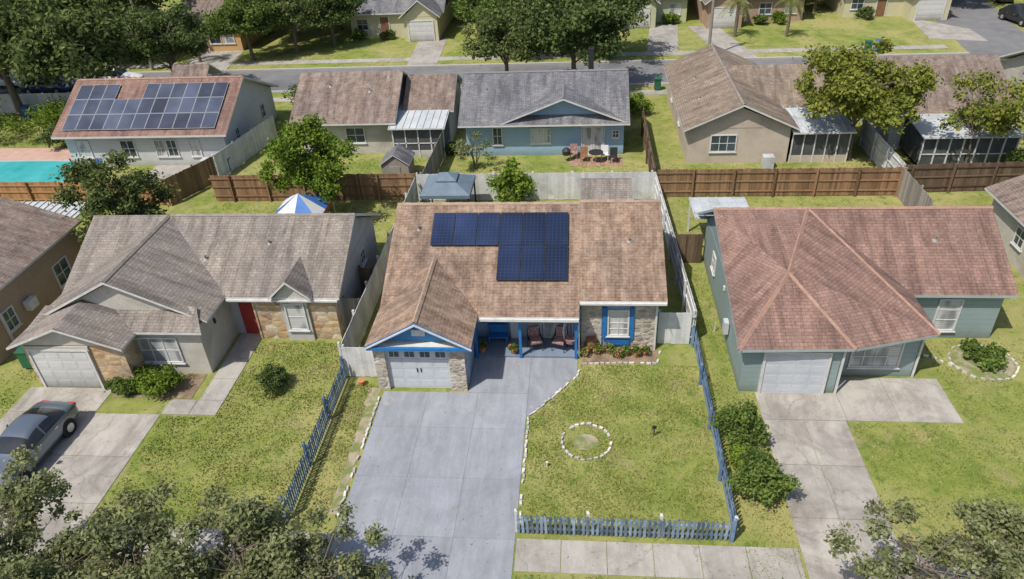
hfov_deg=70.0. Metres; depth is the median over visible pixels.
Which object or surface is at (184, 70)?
roof
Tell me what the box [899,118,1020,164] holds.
screen porch
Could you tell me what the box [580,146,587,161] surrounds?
patio chair
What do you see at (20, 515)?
street tree
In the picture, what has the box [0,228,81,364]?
walls
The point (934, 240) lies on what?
roof vent
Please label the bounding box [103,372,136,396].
garden shrub
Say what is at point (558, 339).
porch chair
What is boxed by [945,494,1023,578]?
street tree
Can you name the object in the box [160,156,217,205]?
wooden fence
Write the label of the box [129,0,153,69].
utility pole
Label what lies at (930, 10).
garage door
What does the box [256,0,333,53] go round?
oak tree
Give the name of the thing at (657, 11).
walls
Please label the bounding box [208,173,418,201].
wooden fence
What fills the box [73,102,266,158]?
windows
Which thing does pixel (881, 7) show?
front door
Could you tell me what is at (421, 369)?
garage door
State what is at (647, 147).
wooden fence
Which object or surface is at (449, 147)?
garden shrub
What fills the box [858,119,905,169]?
vinyl fence
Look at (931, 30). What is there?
driveway
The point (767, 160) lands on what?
ac unit
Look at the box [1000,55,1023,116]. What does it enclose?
walls
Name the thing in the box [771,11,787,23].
garden shrub
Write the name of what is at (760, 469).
garden shrub
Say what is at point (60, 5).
oak tree
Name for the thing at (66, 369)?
garage door
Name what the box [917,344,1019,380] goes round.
stone ring
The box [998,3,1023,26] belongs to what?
parked car
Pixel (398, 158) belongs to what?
garden shed
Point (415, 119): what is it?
porch roof
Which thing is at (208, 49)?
front door
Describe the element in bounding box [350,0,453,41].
walls
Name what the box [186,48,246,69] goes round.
driveway
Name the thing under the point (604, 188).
garden shed
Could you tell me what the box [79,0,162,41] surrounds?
cottage
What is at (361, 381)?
flower pot
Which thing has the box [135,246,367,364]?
windows
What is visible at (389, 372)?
garage trim
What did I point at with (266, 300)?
gutter
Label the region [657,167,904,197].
wooden fence
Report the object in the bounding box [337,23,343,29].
oak tree
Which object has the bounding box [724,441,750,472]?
garden shrub
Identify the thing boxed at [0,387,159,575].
driveway
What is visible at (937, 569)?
pavement
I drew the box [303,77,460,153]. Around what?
walls
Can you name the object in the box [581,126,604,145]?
french door trim
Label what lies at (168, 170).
patio
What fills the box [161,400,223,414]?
walkway
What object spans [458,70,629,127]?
roof
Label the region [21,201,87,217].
patio roof
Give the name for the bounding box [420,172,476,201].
garden gazebo
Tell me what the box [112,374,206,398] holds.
flower bed
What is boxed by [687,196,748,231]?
patio cover
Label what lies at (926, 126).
porch roof
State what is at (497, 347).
porch floor
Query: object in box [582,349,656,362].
flower bed
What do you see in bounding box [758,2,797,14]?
windows
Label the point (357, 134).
windows
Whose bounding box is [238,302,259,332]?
front door
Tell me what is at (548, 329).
window
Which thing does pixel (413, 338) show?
trim
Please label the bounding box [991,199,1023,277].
walls
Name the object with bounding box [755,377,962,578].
driveway
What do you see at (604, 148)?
patio chair
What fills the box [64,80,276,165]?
walls
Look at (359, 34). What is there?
garden shrub
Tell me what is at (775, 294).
ridge caps
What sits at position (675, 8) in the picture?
windows
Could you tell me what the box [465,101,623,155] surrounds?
walls
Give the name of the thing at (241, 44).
walls
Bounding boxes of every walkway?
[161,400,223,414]
[200,332,261,400]
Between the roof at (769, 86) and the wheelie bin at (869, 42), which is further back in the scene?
the wheelie bin at (869, 42)
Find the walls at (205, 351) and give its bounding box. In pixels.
[21,216,378,385]
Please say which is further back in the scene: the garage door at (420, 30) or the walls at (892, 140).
the garage door at (420, 30)
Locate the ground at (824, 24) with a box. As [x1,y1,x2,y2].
[0,0,1023,578]
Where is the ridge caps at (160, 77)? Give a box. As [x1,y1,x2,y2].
[77,75,242,80]
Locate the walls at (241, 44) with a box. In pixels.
[207,13,266,50]
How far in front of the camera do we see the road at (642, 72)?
68.67 m
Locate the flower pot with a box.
[358,378,364,385]
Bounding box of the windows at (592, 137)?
[492,126,619,154]
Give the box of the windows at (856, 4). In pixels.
[850,0,864,9]
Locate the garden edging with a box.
[337,350,660,522]
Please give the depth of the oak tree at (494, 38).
59.65 m
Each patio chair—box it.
[570,144,577,157]
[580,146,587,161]
[601,145,607,160]
[610,147,617,162]
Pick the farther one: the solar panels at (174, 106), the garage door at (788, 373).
the solar panels at (174, 106)
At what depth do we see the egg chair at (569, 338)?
32.25 m
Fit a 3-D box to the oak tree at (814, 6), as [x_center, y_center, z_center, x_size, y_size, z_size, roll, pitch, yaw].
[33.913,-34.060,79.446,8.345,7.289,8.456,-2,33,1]
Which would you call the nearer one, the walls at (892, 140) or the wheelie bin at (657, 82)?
the walls at (892, 140)
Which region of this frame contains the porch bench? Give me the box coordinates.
[488,324,508,343]
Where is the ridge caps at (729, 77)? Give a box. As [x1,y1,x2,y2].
[710,43,745,104]
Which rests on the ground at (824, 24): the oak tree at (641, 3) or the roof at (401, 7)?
the oak tree at (641, 3)
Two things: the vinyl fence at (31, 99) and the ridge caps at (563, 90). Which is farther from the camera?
the vinyl fence at (31, 99)
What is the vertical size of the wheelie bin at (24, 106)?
1.048 m
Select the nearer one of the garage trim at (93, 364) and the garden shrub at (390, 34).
the garage trim at (93, 364)
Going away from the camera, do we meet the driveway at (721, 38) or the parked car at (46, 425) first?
the parked car at (46, 425)
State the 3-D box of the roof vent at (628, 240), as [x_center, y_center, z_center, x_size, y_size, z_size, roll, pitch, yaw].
[0.445,-2.490,33.190,9.840,0.600,0.940,0,34,5]
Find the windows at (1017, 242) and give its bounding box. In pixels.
[1010,224,1023,252]
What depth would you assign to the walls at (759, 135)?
47.89 m
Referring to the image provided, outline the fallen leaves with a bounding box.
[37,359,1013,577]
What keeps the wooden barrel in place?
on the flower bed at (605, 357)
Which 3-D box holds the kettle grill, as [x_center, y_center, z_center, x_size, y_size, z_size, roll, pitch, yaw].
[3.740,-9.241,50.015,0.604,0.983,0.580,0,34,5]
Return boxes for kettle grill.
[562,147,570,162]
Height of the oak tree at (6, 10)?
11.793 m
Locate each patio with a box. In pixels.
[149,165,192,178]
[569,157,622,165]
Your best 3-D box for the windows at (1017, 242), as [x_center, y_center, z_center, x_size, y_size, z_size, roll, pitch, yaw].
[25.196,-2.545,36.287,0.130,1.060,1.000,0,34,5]
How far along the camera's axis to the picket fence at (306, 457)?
28.06 m
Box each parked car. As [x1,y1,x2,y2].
[0,71,27,87]
[0,400,78,486]
[18,78,73,93]
[93,66,143,78]
[993,0,1013,2]
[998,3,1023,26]
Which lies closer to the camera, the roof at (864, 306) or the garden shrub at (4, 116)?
the roof at (864, 306)
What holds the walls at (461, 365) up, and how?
on the ground at (824, 24)
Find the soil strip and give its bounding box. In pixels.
[329,388,380,513]
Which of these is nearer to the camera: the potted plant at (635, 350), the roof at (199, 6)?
the potted plant at (635, 350)
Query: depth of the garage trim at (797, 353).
28.87 m
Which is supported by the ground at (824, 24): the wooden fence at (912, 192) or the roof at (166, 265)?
the wooden fence at (912, 192)
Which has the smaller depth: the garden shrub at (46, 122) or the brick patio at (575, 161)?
the brick patio at (575, 161)
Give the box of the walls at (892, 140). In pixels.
[860,65,908,148]
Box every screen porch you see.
[391,119,449,156]
[788,134,851,162]
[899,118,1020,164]
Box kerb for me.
[20,52,969,92]
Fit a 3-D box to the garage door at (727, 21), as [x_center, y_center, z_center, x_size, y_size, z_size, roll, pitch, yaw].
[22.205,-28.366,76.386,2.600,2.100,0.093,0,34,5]
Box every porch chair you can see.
[527,325,542,352]
[551,325,567,352]
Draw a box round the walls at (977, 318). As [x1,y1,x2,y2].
[703,216,1003,392]
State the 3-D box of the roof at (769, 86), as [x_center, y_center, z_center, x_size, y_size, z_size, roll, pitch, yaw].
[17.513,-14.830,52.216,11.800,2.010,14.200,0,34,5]
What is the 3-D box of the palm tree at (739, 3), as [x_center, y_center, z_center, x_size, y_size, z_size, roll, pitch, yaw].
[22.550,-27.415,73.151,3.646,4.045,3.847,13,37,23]
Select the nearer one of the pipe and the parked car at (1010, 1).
the pipe
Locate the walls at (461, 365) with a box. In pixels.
[372,283,658,390]
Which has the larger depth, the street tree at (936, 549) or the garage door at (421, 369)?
the garage door at (421, 369)
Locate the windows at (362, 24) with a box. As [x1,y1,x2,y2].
[356,19,369,30]
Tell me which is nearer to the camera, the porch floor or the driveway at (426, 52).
the porch floor
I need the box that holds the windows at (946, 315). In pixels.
[710,251,964,369]
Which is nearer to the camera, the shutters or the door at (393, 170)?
the shutters
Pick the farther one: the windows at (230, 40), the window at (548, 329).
the windows at (230, 40)
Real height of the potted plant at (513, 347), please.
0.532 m
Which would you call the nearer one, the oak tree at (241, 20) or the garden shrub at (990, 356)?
the garden shrub at (990, 356)
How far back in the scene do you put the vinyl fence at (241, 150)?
52.55 m
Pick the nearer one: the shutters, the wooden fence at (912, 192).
the shutters
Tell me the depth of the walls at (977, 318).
31.43 m
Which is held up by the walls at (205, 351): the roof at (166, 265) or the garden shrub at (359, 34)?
the roof at (166, 265)
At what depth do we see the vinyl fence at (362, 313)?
35.55 m
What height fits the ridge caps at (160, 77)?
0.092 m
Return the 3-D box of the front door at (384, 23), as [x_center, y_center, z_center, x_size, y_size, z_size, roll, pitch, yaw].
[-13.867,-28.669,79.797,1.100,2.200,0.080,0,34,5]
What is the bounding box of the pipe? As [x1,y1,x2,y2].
[0,313,17,348]
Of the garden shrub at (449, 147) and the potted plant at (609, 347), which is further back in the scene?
the garden shrub at (449, 147)
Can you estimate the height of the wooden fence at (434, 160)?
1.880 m
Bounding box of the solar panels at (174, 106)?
[62,82,228,130]
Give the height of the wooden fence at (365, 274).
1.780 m
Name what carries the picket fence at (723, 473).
on the ground at (824, 24)
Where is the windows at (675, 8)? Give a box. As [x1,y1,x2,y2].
[668,3,680,14]
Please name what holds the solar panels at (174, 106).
on the roof at (132, 89)
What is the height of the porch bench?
0.850 m
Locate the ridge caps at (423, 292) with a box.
[398,199,660,322]
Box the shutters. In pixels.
[602,307,634,344]
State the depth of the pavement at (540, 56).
71.97 m
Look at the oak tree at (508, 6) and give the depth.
66.60 m
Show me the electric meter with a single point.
(725, 326)
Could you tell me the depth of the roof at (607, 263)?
32.02 m
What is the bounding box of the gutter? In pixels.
[225,299,337,302]
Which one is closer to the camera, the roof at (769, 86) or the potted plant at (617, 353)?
the potted plant at (617, 353)
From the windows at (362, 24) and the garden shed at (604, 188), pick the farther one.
the windows at (362, 24)
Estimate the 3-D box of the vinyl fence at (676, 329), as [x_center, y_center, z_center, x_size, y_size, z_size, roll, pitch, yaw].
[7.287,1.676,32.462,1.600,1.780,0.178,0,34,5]
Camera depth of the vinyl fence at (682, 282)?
36.68 m
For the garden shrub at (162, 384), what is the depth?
31.18 m
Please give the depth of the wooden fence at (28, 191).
47.75 m
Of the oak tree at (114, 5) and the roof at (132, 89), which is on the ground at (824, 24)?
the oak tree at (114, 5)
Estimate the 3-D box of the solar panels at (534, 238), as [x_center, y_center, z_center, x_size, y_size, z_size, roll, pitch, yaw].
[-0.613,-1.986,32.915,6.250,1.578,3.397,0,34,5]
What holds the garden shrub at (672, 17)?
on the ground at (824, 24)
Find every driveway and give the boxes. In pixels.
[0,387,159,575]
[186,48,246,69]
[328,357,577,578]
[407,38,446,64]
[647,24,677,51]
[688,26,756,56]
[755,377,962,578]
[913,20,987,40]
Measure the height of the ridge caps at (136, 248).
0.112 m
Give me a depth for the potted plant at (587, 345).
32.37 m
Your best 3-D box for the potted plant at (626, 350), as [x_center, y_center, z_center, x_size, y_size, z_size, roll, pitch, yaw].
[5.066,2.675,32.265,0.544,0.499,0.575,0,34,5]
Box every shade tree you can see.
[47,149,181,246]
[253,112,358,203]
[792,37,944,159]
[937,68,1023,162]
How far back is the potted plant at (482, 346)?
32.71 m
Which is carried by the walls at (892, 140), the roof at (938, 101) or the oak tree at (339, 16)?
the roof at (938, 101)
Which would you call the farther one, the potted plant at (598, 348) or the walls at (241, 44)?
the walls at (241, 44)
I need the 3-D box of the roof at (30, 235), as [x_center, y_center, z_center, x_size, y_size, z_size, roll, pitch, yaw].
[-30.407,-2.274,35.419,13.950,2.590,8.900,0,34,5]
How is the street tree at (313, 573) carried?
on the ground at (824, 24)
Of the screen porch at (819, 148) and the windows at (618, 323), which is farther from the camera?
the screen porch at (819, 148)
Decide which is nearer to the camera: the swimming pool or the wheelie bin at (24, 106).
the swimming pool
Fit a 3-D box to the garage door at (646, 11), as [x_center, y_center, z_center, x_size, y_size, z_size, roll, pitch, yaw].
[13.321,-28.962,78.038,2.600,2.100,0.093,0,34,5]
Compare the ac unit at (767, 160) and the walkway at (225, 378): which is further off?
the ac unit at (767, 160)
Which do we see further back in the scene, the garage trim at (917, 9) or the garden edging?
the garage trim at (917, 9)
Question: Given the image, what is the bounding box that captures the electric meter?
[714,318,728,334]
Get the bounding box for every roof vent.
[417,225,630,242]
[867,235,936,254]
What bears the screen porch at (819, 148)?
on the ground at (824, 24)
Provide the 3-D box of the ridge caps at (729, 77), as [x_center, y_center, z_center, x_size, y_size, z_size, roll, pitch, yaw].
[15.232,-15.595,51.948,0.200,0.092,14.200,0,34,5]
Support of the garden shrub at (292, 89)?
on the ground at (824, 24)
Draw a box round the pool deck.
[0,148,72,159]
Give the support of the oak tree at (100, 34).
on the ground at (824, 24)
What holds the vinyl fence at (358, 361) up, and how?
on the ground at (824, 24)
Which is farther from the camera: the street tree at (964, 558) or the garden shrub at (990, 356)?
the garden shrub at (990, 356)
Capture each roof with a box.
[0,196,81,290]
[6,213,380,351]
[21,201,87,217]
[51,76,278,138]
[170,64,222,76]
[173,0,242,27]
[289,71,461,125]
[345,0,449,18]
[364,202,667,348]
[388,109,449,129]
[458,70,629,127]
[663,44,834,131]
[698,209,1018,352]
[782,106,856,134]
[871,54,1015,115]
[908,114,1023,138]
[985,174,1023,226]
[999,50,1023,59]
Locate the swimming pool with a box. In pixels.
[0,160,72,181]
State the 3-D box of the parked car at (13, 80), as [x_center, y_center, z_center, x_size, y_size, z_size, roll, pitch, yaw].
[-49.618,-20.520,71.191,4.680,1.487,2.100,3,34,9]
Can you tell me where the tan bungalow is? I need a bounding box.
[691,0,804,28]
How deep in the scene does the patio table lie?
49.54 m
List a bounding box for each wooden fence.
[0,182,172,205]
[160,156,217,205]
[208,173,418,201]
[341,296,359,325]
[358,265,372,293]
[420,132,449,173]
[641,104,655,171]
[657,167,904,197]
[674,232,705,262]
[897,167,934,205]
[907,161,1023,192]
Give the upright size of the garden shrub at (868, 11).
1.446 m
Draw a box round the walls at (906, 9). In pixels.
[822,0,951,20]
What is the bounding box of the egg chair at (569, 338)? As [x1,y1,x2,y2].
[562,322,577,344]
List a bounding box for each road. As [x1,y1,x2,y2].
[0,53,1009,93]
[936,0,1023,53]
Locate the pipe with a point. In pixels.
(7, 329)
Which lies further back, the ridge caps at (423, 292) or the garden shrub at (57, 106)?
the garden shrub at (57, 106)
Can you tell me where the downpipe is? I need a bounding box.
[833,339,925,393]
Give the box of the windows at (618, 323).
[606,309,629,337]
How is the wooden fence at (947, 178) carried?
on the ground at (824, 24)
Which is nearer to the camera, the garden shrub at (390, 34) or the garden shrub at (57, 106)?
the garden shrub at (57, 106)
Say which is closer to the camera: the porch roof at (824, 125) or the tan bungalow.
the porch roof at (824, 125)
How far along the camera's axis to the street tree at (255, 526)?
20.51 m
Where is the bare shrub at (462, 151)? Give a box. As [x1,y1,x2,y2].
[453,130,492,168]
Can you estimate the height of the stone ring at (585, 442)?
0.118 m
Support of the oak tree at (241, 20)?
on the ground at (824, 24)
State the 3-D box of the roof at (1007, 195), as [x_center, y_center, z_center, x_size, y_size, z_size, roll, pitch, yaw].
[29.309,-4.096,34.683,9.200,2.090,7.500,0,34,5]
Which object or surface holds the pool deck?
on the ground at (824, 24)
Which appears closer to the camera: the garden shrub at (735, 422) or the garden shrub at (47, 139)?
the garden shrub at (735, 422)
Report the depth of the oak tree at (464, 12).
70.47 m
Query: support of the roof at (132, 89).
on the walls at (247, 116)
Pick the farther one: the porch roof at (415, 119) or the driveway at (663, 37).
the driveway at (663, 37)
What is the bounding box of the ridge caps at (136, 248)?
[102,213,354,281]
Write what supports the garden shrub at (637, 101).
on the ground at (824, 24)
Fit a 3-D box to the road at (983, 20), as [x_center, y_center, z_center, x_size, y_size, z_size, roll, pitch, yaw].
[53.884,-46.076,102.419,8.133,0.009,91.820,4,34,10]
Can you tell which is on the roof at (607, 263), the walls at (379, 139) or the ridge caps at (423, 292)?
the ridge caps at (423, 292)
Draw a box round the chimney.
[588,47,593,68]
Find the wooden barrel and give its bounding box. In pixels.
[584,336,596,352]
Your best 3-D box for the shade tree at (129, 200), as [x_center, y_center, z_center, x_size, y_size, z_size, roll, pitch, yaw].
[-20.793,-4.186,39.537,5.122,6.643,5.938,20,40,30]
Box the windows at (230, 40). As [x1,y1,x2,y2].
[208,32,235,44]
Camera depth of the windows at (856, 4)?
77.58 m
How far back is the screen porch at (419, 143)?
51.45 m
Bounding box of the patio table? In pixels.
[589,149,602,161]
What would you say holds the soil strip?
on the ground at (824, 24)
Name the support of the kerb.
on the road at (642, 72)
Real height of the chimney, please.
2.600 m
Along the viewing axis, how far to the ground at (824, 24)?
29.97 m
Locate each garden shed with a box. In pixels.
[379,143,414,178]
[580,178,631,199]
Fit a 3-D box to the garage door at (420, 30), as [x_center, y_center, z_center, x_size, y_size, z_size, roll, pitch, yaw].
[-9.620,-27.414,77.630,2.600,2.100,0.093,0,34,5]
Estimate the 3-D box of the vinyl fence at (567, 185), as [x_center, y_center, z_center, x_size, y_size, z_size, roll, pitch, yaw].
[1.402,-6.384,45.068,14.700,1.880,0.178,0,34,5]
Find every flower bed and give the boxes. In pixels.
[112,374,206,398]
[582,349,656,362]
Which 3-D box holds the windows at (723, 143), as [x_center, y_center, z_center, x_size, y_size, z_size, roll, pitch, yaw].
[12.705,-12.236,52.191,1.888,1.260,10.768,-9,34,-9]
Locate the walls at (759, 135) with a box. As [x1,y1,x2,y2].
[667,84,792,162]
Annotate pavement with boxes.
[8,45,947,70]
[83,524,333,559]
[273,90,666,101]
[514,538,805,578]
[907,554,1001,578]
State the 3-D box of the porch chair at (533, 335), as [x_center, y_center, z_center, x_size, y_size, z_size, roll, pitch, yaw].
[1.014,2.208,32.712,0.620,1.000,0.670,-9,34,-9]
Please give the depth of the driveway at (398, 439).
27.08 m
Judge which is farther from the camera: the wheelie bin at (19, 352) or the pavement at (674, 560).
the wheelie bin at (19, 352)
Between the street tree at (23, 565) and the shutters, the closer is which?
the street tree at (23, 565)
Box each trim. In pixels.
[25,349,104,387]
[364,302,666,358]
[385,351,451,387]
[407,20,434,41]
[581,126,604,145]
[757,352,832,393]
[913,0,946,20]
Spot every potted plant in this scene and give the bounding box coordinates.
[478,340,488,352]
[508,342,518,353]
[579,346,589,356]
[584,342,594,351]
[592,343,603,354]
[604,342,614,353]
[611,347,623,357]
[621,345,631,355]
[630,345,641,356]
[640,345,650,355]
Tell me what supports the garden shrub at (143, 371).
on the flower bed at (188, 387)
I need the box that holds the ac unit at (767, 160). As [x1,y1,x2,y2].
[761,154,774,168]
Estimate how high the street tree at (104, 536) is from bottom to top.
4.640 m
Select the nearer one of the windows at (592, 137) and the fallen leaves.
the fallen leaves
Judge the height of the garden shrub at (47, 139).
2.192 m
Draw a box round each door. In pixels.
[29,351,101,387]
[200,36,209,51]
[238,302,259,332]
[379,16,389,36]
[386,351,451,387]
[389,167,400,178]
[408,21,433,41]
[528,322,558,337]
[626,8,649,28]
[712,7,736,28]
[760,354,829,392]
[874,0,887,16]
[915,0,945,20]
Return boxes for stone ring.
[561,422,612,460]
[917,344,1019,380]
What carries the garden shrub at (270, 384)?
on the ground at (824, 24)
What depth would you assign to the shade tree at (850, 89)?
44.83 m
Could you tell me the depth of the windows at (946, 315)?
30.20 m
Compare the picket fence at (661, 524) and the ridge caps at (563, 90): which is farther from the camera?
the ridge caps at (563, 90)
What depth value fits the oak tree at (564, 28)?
57.74 m
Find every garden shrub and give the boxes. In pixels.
[0,98,28,134]
[0,102,63,138]
[34,94,66,119]
[35,120,65,147]
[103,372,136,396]
[123,363,167,394]
[138,363,185,402]
[255,363,289,396]
[281,83,297,106]
[350,28,367,39]
[379,29,395,39]
[443,140,462,154]
[629,89,654,114]
[661,12,679,23]
[704,398,771,446]
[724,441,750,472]
[726,444,801,505]
[751,13,769,24]
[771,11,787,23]
[854,6,876,18]
[959,337,1009,370]
[1000,147,1023,161]
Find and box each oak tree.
[0,0,63,118]
[0,0,157,88]
[3,0,90,20]
[54,0,167,61]
[116,0,209,69]
[199,0,290,59]
[243,0,301,42]
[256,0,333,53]
[301,0,367,45]
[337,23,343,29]
[448,0,517,29]
[458,3,546,70]
[493,0,556,53]
[519,0,639,69]
[548,0,659,59]
[812,0,817,11]
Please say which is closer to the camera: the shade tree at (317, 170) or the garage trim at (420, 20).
the shade tree at (317, 170)
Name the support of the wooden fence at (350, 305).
on the ground at (824, 24)
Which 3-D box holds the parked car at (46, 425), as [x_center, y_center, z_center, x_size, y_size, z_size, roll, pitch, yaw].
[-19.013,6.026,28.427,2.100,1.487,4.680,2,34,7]
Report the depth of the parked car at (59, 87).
68.15 m
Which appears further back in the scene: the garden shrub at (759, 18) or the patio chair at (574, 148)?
the garden shrub at (759, 18)
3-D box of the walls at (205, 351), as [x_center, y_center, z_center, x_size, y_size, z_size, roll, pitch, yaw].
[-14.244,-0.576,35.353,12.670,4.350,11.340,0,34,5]
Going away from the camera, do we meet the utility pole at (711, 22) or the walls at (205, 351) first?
the walls at (205, 351)
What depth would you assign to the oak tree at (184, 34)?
63.19 m
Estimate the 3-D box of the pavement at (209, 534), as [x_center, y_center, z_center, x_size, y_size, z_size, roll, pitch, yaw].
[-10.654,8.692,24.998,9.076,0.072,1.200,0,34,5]
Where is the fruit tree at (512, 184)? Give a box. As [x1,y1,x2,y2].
[486,156,537,201]
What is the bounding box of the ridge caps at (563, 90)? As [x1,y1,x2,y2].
[463,68,627,98]
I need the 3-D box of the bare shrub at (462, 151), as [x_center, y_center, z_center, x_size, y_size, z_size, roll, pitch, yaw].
[-2.517,-9.245,49.294,2.673,2.579,2.468,0,34,5]
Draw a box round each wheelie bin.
[13,345,32,367]
[19,104,33,116]
[654,76,661,89]
[864,40,873,50]
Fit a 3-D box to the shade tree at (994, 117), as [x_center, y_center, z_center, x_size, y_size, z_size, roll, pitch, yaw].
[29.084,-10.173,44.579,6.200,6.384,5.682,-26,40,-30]
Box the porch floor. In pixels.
[475,336,580,357]
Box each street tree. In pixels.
[0,444,91,577]
[0,506,108,578]
[31,477,189,578]
[143,480,310,578]
[215,547,361,578]
[251,501,414,578]
[821,495,1013,578]
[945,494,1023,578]
[946,541,1023,578]
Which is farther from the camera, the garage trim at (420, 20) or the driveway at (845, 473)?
the garage trim at (420, 20)
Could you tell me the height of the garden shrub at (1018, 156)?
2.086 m
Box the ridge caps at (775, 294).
[714,206,993,350]
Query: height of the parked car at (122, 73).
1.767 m
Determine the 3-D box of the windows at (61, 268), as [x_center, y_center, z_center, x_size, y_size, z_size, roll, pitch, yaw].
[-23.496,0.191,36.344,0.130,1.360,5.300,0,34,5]
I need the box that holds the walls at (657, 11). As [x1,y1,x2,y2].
[637,0,687,27]
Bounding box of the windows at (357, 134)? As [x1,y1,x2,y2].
[319,127,366,143]
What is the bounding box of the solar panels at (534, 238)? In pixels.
[430,212,567,280]
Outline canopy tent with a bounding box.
[276,194,335,212]
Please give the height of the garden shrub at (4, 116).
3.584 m
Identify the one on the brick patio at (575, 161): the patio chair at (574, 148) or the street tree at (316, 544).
the patio chair at (574, 148)
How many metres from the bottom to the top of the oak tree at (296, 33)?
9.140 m
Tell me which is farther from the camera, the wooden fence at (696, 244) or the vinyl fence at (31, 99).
the vinyl fence at (31, 99)
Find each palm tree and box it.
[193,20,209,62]
[718,0,754,36]
[774,0,803,36]
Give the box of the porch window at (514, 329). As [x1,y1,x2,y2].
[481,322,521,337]
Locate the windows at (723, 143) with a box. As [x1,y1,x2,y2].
[670,93,737,152]
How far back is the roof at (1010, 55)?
54.09 m
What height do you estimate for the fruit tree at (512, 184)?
3.554 m
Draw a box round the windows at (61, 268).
[1,255,71,334]
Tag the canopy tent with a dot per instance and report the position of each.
(299, 203)
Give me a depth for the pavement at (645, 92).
61.49 m
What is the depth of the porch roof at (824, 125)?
47.63 m
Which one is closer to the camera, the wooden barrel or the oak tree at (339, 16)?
the wooden barrel
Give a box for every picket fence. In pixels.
[278,356,346,520]
[514,508,738,539]
[691,325,737,542]
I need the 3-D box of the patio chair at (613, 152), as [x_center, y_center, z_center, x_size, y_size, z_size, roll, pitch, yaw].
[6.895,-9.083,49.525,0.500,0.960,0.570,0,34,5]
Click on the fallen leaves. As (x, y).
(562, 522)
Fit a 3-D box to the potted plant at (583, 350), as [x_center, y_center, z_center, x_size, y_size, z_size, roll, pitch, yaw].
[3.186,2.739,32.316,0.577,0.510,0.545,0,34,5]
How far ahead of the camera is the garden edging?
29.36 m
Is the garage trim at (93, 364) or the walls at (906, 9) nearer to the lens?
the garage trim at (93, 364)
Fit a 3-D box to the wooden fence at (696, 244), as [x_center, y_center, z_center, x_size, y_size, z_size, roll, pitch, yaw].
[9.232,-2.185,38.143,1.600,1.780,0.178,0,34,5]
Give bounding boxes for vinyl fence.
[0,92,70,112]
[211,115,277,175]
[337,178,417,374]
[341,344,376,376]
[416,170,655,200]
[654,174,696,342]
[656,310,695,343]
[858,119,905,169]
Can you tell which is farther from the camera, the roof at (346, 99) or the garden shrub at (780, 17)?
the garden shrub at (780, 17)
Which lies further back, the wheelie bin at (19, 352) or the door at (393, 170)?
the door at (393, 170)
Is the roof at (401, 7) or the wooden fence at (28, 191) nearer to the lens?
the wooden fence at (28, 191)
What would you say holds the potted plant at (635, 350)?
on the flower bed at (605, 357)
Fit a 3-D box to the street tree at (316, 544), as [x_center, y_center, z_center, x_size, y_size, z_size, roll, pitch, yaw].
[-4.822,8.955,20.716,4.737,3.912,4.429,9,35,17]
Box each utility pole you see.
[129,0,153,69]
[708,0,714,44]
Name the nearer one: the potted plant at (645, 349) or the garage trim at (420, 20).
the potted plant at (645, 349)

